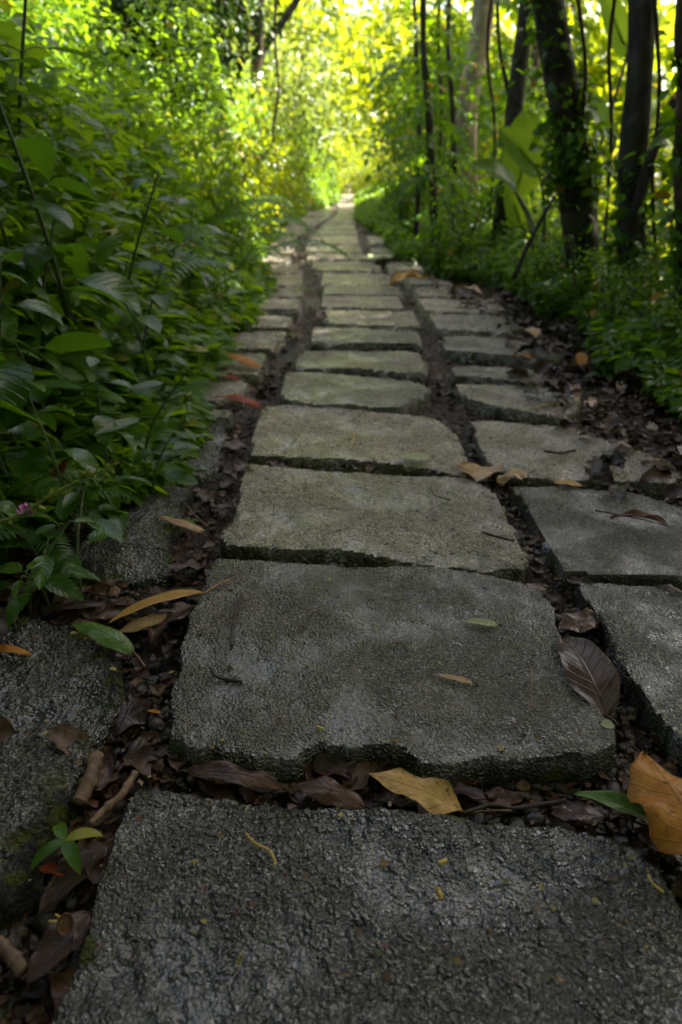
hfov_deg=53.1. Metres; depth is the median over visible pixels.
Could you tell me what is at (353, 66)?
leafy bush
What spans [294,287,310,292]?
seedling
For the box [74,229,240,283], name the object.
fern
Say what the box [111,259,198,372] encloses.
broadleaf herb
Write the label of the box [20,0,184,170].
leafy bush
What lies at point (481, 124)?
leafy bush
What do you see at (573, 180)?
dark tree
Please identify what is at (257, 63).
brown tree
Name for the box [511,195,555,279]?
leaning stick
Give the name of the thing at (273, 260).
paving slab
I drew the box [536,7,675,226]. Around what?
leafy bush
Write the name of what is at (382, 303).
paving slab
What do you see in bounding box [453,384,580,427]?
paving slab
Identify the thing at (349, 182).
leafy bush
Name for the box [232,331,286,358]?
paving slab
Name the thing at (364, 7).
sky
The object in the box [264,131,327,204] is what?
leafy bush
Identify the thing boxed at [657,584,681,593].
fallen leaf
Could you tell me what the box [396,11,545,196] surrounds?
leafy bush
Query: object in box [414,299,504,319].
paving slab
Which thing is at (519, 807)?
twig
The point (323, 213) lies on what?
paving slab
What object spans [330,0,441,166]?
leafy bush
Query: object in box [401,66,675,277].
undergrowth
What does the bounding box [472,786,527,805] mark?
fallen leaf
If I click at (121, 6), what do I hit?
shady tree
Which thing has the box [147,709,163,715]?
fallen leaf
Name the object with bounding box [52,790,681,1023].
paving slab
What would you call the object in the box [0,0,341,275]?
ground cover
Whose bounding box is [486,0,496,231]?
hanging vine
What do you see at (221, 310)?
ground cover
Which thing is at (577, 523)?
paving slab
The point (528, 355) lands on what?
fallen leaf
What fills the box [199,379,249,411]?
paving slab
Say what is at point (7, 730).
leaf litter
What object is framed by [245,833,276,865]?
twig
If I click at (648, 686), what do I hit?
paving slab
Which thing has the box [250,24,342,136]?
leafy bush
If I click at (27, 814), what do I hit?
paving slab
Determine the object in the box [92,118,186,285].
broadleaf herb
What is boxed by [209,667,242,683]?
twig
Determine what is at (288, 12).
leaning tree
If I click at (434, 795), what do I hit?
fallen leaf
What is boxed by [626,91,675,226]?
leaning stick
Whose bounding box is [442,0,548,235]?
sapling
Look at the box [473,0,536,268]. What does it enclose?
slim tree
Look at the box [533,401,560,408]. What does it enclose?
straw
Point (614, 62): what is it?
leafy bush
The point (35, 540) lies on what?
fern
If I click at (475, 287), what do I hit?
fallen leaf
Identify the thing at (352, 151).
leafy bush
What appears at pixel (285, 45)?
leafy bush
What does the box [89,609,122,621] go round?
fallen leaf
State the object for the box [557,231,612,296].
leafy shrub
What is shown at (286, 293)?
paving slab
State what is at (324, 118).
leafy bush
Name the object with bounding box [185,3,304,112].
leafy bush
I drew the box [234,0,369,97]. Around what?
leafy bush
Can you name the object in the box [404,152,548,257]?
leafy shrub
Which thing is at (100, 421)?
broadleaf herb
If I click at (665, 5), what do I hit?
leafy bush
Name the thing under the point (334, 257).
paving slab
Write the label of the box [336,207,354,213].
paving slab
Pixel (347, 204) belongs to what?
paving slab
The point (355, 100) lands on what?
leafy bush
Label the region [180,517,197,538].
seedling
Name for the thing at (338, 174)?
leafy bush
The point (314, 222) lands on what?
paving slab
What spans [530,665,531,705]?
straw
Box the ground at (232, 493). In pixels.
[0,171,681,1023]
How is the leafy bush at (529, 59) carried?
on the ground at (232, 493)
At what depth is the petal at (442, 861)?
0.65 m
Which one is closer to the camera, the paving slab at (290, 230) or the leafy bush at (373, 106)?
the paving slab at (290, 230)
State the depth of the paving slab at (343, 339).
2.72 m
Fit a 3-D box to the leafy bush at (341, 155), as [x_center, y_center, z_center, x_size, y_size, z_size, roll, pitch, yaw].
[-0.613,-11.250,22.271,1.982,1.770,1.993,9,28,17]
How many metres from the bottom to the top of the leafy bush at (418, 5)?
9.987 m
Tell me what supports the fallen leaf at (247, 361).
on the paving slab at (253, 377)
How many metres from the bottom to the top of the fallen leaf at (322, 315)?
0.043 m
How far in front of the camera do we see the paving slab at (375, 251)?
6.01 m
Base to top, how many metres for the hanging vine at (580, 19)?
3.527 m
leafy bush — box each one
[0,0,66,92]
[3,0,107,95]
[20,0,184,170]
[68,0,304,143]
[79,1,280,93]
[115,106,281,248]
[137,117,292,244]
[173,85,298,184]
[174,127,312,240]
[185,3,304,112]
[187,0,274,54]
[207,142,276,193]
[214,1,354,171]
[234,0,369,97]
[236,54,331,178]
[241,132,305,229]
[249,12,306,72]
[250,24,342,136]
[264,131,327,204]
[267,1,327,120]
[270,127,311,184]
[271,0,384,131]
[280,0,387,168]
[288,59,345,155]
[297,61,372,151]
[302,14,411,188]
[317,136,352,187]
[322,119,370,192]
[324,136,354,185]
[329,141,358,190]
[330,0,435,132]
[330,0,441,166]
[331,2,445,134]
[335,137,386,193]
[336,163,368,193]
[344,151,389,190]
[352,131,404,186]
[360,13,436,139]
[362,24,499,184]
[365,0,508,219]
[367,152,408,186]
[368,152,399,185]
[370,155,397,194]
[381,0,676,182]
[391,0,675,169]
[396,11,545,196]
[398,112,498,201]
[478,75,590,212]
[480,12,605,140]
[532,0,675,145]
[533,7,676,224]
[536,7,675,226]
[594,2,674,225]
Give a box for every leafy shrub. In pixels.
[377,161,444,239]
[388,189,484,279]
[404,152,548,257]
[457,169,538,232]
[501,225,580,305]
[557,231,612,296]
[574,243,653,315]
[585,247,668,326]
[635,299,681,362]
[663,249,681,309]
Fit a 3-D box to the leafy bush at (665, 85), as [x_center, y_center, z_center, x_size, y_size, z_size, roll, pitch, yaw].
[8.425,-8.228,16.217,8.306,7.384,7.129,5,27,11]
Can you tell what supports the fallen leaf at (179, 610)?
on the ground at (232, 493)
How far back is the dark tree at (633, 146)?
2.86 m
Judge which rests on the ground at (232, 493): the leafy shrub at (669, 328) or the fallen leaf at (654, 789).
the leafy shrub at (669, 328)
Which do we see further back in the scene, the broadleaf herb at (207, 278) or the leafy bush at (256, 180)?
the leafy bush at (256, 180)
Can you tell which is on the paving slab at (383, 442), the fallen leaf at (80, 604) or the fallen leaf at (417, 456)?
the fallen leaf at (417, 456)
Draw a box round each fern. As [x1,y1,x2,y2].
[0,477,140,582]
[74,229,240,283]
[122,199,297,242]
[138,223,351,298]
[189,194,323,240]
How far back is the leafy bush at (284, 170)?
8.02 m
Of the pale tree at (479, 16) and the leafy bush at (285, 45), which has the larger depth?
the leafy bush at (285, 45)
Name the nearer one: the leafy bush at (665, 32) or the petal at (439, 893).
the petal at (439, 893)
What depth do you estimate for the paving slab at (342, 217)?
10.59 m
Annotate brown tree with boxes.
[237,3,243,95]
[247,0,264,124]
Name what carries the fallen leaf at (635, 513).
on the paving slab at (577, 523)
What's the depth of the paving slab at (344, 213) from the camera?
11.63 m
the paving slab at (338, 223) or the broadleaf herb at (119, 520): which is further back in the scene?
the paving slab at (338, 223)
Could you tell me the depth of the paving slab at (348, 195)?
21.51 m
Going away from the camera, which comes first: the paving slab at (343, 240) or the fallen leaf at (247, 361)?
the fallen leaf at (247, 361)
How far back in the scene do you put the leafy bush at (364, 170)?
23.12 m
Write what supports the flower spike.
on the ground at (232, 493)
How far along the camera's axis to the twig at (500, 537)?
1.23 m
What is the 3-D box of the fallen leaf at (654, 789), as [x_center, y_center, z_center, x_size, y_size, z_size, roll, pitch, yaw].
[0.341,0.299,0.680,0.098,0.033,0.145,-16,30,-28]
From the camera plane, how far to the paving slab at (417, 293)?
3.83 m
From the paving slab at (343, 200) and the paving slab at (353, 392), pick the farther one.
the paving slab at (343, 200)
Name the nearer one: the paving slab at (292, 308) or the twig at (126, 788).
the twig at (126, 788)
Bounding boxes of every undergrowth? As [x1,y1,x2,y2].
[351,176,649,280]
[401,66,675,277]
[439,213,681,427]
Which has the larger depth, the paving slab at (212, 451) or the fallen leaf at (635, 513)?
the paving slab at (212, 451)
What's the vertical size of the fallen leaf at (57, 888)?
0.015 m
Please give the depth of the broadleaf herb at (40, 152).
1.59 m
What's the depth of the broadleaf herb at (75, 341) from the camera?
1.44 m
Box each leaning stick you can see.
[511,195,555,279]
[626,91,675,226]
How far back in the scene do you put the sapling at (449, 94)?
5.33 m
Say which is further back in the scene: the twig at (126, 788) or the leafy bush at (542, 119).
the leafy bush at (542, 119)
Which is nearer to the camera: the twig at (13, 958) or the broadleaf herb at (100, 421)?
the twig at (13, 958)
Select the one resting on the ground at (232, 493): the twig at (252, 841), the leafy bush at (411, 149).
the leafy bush at (411, 149)
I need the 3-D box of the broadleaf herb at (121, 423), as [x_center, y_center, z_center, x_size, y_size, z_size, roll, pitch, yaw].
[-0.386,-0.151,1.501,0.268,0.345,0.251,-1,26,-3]
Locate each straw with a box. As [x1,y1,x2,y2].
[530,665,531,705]
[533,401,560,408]
[647,874,664,893]
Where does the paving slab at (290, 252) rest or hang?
on the ground at (232, 493)
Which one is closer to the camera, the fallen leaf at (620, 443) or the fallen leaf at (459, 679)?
the fallen leaf at (459, 679)
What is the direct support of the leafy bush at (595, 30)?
on the ground at (232, 493)
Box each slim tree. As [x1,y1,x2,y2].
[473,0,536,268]
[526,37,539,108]
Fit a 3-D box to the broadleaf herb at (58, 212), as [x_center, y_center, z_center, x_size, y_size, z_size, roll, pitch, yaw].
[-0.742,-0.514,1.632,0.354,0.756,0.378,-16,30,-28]
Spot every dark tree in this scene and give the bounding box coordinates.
[511,0,613,308]
[600,0,667,312]
[632,0,681,347]
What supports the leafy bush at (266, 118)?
on the ground at (232, 493)
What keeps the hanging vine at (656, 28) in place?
hanging from the dark tree at (633, 146)
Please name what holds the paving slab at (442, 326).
on the ground at (232, 493)
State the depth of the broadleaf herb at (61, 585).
1.00 m
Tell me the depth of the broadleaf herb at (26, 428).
1.23 m
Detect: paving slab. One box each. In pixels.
[0,615,125,929]
[42,485,194,589]
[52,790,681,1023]
[164,558,617,791]
[182,424,228,488]
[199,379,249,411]
[209,410,235,433]
[217,353,269,386]
[221,464,528,581]
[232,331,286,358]
[245,314,294,336]
[247,405,470,478]
[259,299,303,319]
[262,255,291,264]
[264,264,302,275]
[266,245,295,258]
[266,274,306,292]
[267,287,305,305]
[270,236,297,248]
[279,226,309,236]
[279,372,432,415]
[286,217,329,227]
[291,350,429,384]
[301,209,332,217]
[303,245,362,256]
[304,253,368,263]
[306,235,358,245]
[309,327,422,356]
[311,262,381,276]
[312,230,358,238]
[316,273,393,290]
[317,310,421,337]
[318,225,355,229]
[318,286,404,305]
[319,296,403,311]
[325,222,356,227]
[328,219,353,221]
[332,215,354,219]
[335,198,353,203]
[335,202,354,208]
[335,212,352,215]
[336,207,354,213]
[341,193,353,197]
[365,236,384,249]
[368,247,390,254]
[371,257,393,266]
[384,262,425,276]
[398,276,452,292]
[409,287,455,305]
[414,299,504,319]
[426,315,525,339]
[439,336,563,372]
[448,366,553,388]
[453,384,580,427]
[467,421,681,497]
[508,486,681,591]
[571,582,681,774]
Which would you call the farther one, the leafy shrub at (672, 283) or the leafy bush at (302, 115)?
the leafy bush at (302, 115)
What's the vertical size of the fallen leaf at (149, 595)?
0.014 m
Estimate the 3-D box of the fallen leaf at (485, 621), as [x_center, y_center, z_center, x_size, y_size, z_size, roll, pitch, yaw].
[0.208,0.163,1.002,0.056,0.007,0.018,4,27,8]
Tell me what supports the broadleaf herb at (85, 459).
on the ground at (232, 493)
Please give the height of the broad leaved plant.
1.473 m
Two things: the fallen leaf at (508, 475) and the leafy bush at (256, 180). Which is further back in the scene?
the leafy bush at (256, 180)
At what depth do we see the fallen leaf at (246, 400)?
1.91 m
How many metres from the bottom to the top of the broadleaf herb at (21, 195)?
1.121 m
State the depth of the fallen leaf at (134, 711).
0.86 m
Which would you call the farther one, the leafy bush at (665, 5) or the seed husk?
the leafy bush at (665, 5)
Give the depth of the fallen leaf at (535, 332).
2.76 m
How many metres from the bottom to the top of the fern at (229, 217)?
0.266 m
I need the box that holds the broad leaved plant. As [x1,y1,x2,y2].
[471,0,627,273]
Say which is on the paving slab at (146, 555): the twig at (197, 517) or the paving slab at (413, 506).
the twig at (197, 517)
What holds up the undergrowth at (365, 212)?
on the ground at (232, 493)
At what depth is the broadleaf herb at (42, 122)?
1.96 m
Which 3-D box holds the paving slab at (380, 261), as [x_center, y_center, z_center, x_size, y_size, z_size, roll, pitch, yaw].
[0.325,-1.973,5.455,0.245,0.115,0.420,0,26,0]
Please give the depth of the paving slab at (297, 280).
4.30 m
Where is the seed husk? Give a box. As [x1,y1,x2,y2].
[48,913,73,935]
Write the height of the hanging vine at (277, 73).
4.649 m
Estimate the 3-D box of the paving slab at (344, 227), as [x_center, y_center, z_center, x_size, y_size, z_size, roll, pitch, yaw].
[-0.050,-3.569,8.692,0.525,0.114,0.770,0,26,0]
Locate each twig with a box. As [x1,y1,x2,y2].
[0,935,28,978]
[69,751,104,810]
[85,770,138,827]
[182,500,208,527]
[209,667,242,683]
[230,593,243,646]
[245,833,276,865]
[429,487,450,500]
[463,798,566,814]
[482,531,514,541]
[544,449,575,453]
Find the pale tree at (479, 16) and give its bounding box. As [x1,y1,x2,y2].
[456,0,494,226]
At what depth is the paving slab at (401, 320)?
3.11 m
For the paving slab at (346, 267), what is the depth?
4.87 m
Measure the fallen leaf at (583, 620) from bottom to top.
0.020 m
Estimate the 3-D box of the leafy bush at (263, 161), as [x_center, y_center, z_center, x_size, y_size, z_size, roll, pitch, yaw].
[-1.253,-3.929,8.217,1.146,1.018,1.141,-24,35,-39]
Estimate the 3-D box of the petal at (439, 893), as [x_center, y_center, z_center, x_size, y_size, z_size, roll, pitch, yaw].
[0.090,0.347,0.619,0.009,0.008,0.012,0,26,0]
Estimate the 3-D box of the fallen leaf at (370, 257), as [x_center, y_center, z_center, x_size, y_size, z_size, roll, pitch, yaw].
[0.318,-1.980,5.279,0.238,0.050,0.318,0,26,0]
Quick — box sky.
[303,0,675,177]
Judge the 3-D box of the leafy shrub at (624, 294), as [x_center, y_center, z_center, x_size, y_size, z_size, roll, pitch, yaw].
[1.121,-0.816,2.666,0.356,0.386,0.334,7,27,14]
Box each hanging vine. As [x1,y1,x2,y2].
[272,0,279,225]
[437,0,443,194]
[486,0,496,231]
[576,0,586,116]
[603,0,616,253]
[651,0,660,282]
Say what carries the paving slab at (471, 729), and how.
on the ground at (232, 493)
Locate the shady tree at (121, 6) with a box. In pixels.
[71,0,284,125]
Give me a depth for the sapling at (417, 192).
5.75 m
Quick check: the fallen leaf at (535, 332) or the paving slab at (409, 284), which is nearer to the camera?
the fallen leaf at (535, 332)
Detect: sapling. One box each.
[362,0,491,267]
[364,0,478,239]
[390,0,504,237]
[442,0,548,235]
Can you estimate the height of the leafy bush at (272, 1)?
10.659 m
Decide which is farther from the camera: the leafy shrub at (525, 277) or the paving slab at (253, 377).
the leafy shrub at (525, 277)
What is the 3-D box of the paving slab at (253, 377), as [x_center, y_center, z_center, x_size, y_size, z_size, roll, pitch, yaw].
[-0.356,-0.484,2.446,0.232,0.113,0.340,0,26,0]
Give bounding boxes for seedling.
[30,822,102,874]
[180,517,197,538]
[284,333,297,349]
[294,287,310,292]
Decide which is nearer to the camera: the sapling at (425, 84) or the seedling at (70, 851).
the seedling at (70, 851)
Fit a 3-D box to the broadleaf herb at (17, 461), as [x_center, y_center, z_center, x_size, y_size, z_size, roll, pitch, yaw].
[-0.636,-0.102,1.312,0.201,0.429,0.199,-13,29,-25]
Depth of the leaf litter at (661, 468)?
2.04 m
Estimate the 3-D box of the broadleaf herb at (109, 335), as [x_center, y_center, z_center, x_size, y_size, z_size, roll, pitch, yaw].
[-0.653,-0.404,1.761,0.272,0.562,0.335,-10,28,-19]
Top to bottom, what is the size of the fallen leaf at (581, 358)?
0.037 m
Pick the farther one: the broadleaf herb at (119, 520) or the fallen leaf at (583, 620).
the broadleaf herb at (119, 520)
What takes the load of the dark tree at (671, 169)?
on the ground at (232, 493)
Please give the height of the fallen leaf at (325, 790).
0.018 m
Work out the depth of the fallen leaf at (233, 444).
1.70 m
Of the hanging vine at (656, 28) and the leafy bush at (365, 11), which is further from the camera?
the leafy bush at (365, 11)
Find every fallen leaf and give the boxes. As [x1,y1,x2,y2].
[0,644,31,655]
[26,907,92,983]
[37,600,112,613]
[37,862,63,876]
[39,838,112,912]
[42,832,68,863]
[50,967,75,1010]
[52,457,71,475]
[71,622,145,667]
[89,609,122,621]
[109,579,229,622]
[110,694,151,736]
[119,611,172,632]
[123,587,202,609]
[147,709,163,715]
[148,601,195,649]
[157,515,209,535]
[177,760,284,792]
[214,374,243,379]
[215,394,267,410]
[222,439,244,452]
[226,354,265,370]
[288,776,370,810]
[315,311,326,319]
[367,253,396,261]
[369,767,512,815]
[386,269,428,286]
[400,453,433,460]
[436,674,478,685]
[452,285,483,295]
[457,461,503,481]
[464,618,501,626]
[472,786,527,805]
[497,468,536,484]
[510,354,532,357]
[525,327,540,337]
[550,800,610,823]
[553,479,585,487]
[556,635,619,726]
[558,608,601,632]
[573,790,647,822]
[575,352,587,367]
[595,509,669,525]
[599,719,614,728]
[605,438,635,450]
[627,751,681,854]
[634,825,681,864]
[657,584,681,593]
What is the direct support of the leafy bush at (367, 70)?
on the ground at (232, 493)
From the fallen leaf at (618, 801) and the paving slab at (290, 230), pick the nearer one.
the fallen leaf at (618, 801)
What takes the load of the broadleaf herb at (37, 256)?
on the ground at (232, 493)
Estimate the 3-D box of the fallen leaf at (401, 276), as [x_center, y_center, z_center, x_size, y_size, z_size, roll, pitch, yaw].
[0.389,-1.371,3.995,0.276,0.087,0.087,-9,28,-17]
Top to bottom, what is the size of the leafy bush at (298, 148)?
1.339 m
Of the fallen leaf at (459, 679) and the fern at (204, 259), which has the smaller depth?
the fallen leaf at (459, 679)
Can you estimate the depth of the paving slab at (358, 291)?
3.89 m
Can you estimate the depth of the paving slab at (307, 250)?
6.05 m
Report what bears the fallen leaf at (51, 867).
on the paving slab at (27, 814)
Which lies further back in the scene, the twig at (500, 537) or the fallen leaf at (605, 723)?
the twig at (500, 537)
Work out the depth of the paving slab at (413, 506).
1.31 m
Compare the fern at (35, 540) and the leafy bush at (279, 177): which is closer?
the fern at (35, 540)
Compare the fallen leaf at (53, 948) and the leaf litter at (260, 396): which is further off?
the leaf litter at (260, 396)
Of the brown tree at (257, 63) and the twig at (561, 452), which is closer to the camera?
the twig at (561, 452)
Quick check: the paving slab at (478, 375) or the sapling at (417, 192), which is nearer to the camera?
the paving slab at (478, 375)
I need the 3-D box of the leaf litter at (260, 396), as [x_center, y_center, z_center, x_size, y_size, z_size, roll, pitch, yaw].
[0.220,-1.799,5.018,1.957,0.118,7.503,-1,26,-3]
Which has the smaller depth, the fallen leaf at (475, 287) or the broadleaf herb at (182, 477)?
the broadleaf herb at (182, 477)
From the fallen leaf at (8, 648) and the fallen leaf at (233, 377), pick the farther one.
the fallen leaf at (233, 377)
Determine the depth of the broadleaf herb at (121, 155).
2.56 m
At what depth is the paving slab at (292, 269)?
4.80 m
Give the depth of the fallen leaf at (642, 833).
0.68 m
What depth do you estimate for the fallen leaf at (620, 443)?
1.64 m
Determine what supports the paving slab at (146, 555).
on the ground at (232, 493)
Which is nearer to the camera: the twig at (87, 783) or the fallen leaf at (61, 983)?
the fallen leaf at (61, 983)
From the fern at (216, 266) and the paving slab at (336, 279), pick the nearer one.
the fern at (216, 266)
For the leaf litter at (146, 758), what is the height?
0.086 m
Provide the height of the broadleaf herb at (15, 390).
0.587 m
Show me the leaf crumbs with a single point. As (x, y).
(382, 863)
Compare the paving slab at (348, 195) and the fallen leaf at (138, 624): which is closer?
the fallen leaf at (138, 624)
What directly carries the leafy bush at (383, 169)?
on the ground at (232, 493)
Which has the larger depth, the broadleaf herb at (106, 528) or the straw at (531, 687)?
the broadleaf herb at (106, 528)
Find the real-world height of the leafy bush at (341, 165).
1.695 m
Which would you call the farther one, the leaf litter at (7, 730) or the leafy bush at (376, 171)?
the leafy bush at (376, 171)
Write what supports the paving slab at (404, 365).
on the ground at (232, 493)
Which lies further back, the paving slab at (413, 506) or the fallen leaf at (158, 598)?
the paving slab at (413, 506)
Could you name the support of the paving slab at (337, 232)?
on the ground at (232, 493)
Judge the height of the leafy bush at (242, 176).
1.046 m
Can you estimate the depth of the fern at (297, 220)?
4.60 m
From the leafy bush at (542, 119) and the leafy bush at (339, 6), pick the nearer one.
the leafy bush at (542, 119)
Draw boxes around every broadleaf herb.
[0,0,104,290]
[0,47,147,226]
[0,58,141,381]
[0,113,91,332]
[0,157,106,386]
[0,248,63,426]
[0,251,81,495]
[0,352,76,517]
[0,355,90,574]
[0,375,113,559]
[0,500,88,586]
[0,517,100,617]
[0,560,84,627]
[1,271,122,466]
[2,84,135,303]
[2,199,132,438]
[18,239,152,397]
[24,481,124,617]
[36,469,127,545]
[68,349,136,483]
[71,461,151,535]
[88,170,182,353]
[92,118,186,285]
[95,367,217,466]
[99,280,188,379]
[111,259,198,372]
[125,430,198,494]
[150,387,218,470]
[168,197,224,289]
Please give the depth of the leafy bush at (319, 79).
14.46 m
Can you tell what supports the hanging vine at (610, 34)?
hanging from the dark tree at (633, 146)
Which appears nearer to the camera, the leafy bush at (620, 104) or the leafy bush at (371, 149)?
the leafy bush at (620, 104)
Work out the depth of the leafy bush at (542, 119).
8.63 m
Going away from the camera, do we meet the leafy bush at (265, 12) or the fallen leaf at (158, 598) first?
the fallen leaf at (158, 598)
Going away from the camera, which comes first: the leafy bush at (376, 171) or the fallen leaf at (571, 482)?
the fallen leaf at (571, 482)
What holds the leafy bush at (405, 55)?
on the ground at (232, 493)
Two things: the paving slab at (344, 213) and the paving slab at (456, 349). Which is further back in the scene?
the paving slab at (344, 213)
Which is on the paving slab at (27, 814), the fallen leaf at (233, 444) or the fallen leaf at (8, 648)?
the fallen leaf at (8, 648)
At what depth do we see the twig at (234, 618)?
1.01 m
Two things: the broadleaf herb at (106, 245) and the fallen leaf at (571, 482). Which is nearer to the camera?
the fallen leaf at (571, 482)
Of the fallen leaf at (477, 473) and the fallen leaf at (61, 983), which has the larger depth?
the fallen leaf at (477, 473)
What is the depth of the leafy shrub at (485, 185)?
5.62 m
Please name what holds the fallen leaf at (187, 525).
on the ground at (232, 493)
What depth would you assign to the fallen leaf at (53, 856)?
0.68 m
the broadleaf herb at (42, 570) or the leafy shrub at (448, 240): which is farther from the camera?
the leafy shrub at (448, 240)
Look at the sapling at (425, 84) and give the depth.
4.89 m
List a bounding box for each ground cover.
[0,0,279,575]
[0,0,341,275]
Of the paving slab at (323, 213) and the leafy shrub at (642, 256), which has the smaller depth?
the leafy shrub at (642, 256)
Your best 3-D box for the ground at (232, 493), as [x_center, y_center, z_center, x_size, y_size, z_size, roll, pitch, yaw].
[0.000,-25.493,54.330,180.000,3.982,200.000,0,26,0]
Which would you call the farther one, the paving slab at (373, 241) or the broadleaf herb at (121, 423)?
the paving slab at (373, 241)
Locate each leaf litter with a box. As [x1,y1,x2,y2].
[0,435,174,741]
[0,460,681,894]
[212,230,681,454]
[429,280,681,505]
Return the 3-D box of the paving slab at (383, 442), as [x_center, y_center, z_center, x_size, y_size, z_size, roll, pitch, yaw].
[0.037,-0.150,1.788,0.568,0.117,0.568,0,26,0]
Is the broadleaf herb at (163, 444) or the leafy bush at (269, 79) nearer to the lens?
the broadleaf herb at (163, 444)
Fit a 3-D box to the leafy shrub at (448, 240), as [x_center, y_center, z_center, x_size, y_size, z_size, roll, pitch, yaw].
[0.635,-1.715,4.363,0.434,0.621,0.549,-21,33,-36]
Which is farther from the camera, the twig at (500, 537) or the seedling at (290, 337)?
the seedling at (290, 337)
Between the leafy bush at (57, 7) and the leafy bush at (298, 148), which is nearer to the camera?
the leafy bush at (57, 7)
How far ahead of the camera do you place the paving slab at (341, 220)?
9.79 m
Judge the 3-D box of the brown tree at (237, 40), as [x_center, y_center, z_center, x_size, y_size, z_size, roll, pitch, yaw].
[-3.050,-9.486,11.801,5.450,6.876,4.438,0,26,0]
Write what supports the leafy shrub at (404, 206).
on the ground at (232, 493)
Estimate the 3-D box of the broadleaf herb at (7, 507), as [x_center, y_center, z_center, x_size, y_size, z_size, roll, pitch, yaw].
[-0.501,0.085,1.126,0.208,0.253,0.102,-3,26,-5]
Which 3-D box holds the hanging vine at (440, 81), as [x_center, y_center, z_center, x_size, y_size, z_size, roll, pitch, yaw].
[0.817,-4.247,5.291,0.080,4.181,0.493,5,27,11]
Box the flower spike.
[0,458,119,526]
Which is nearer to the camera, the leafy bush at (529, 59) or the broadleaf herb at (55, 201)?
the broadleaf herb at (55, 201)
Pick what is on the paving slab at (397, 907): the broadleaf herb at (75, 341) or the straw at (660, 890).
the straw at (660, 890)
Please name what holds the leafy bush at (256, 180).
on the ground at (232, 493)
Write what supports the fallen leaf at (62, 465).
on the broadleaf herb at (17, 461)
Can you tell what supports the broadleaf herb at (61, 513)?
on the ground at (232, 493)
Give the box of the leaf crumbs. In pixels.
[0,319,680,981]
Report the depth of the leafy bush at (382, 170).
17.07 m
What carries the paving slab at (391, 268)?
on the ground at (232, 493)
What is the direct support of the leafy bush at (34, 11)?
on the ground at (232, 493)
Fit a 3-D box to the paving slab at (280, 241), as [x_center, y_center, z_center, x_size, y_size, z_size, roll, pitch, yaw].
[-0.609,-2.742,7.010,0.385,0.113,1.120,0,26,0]
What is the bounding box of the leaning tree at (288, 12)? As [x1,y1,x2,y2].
[246,0,451,96]
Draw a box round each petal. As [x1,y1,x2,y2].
[435,887,444,900]
[437,857,447,865]
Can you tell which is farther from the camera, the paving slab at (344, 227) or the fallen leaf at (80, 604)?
the paving slab at (344, 227)
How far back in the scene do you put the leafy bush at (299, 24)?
33.27 m
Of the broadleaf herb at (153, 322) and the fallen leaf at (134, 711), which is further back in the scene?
the broadleaf herb at (153, 322)
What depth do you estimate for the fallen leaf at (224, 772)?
0.76 m
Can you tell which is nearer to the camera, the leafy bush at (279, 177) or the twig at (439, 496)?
the twig at (439, 496)
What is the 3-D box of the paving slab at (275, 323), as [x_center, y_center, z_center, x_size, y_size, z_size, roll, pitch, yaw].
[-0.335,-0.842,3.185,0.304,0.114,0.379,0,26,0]
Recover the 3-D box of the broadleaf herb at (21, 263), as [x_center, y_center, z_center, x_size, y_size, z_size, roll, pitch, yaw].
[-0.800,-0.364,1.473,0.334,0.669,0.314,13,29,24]
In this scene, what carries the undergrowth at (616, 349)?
on the ground at (232, 493)
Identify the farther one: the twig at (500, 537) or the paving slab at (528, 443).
the paving slab at (528, 443)
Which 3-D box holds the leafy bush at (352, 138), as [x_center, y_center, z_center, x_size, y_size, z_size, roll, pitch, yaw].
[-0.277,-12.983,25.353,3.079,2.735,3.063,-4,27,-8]

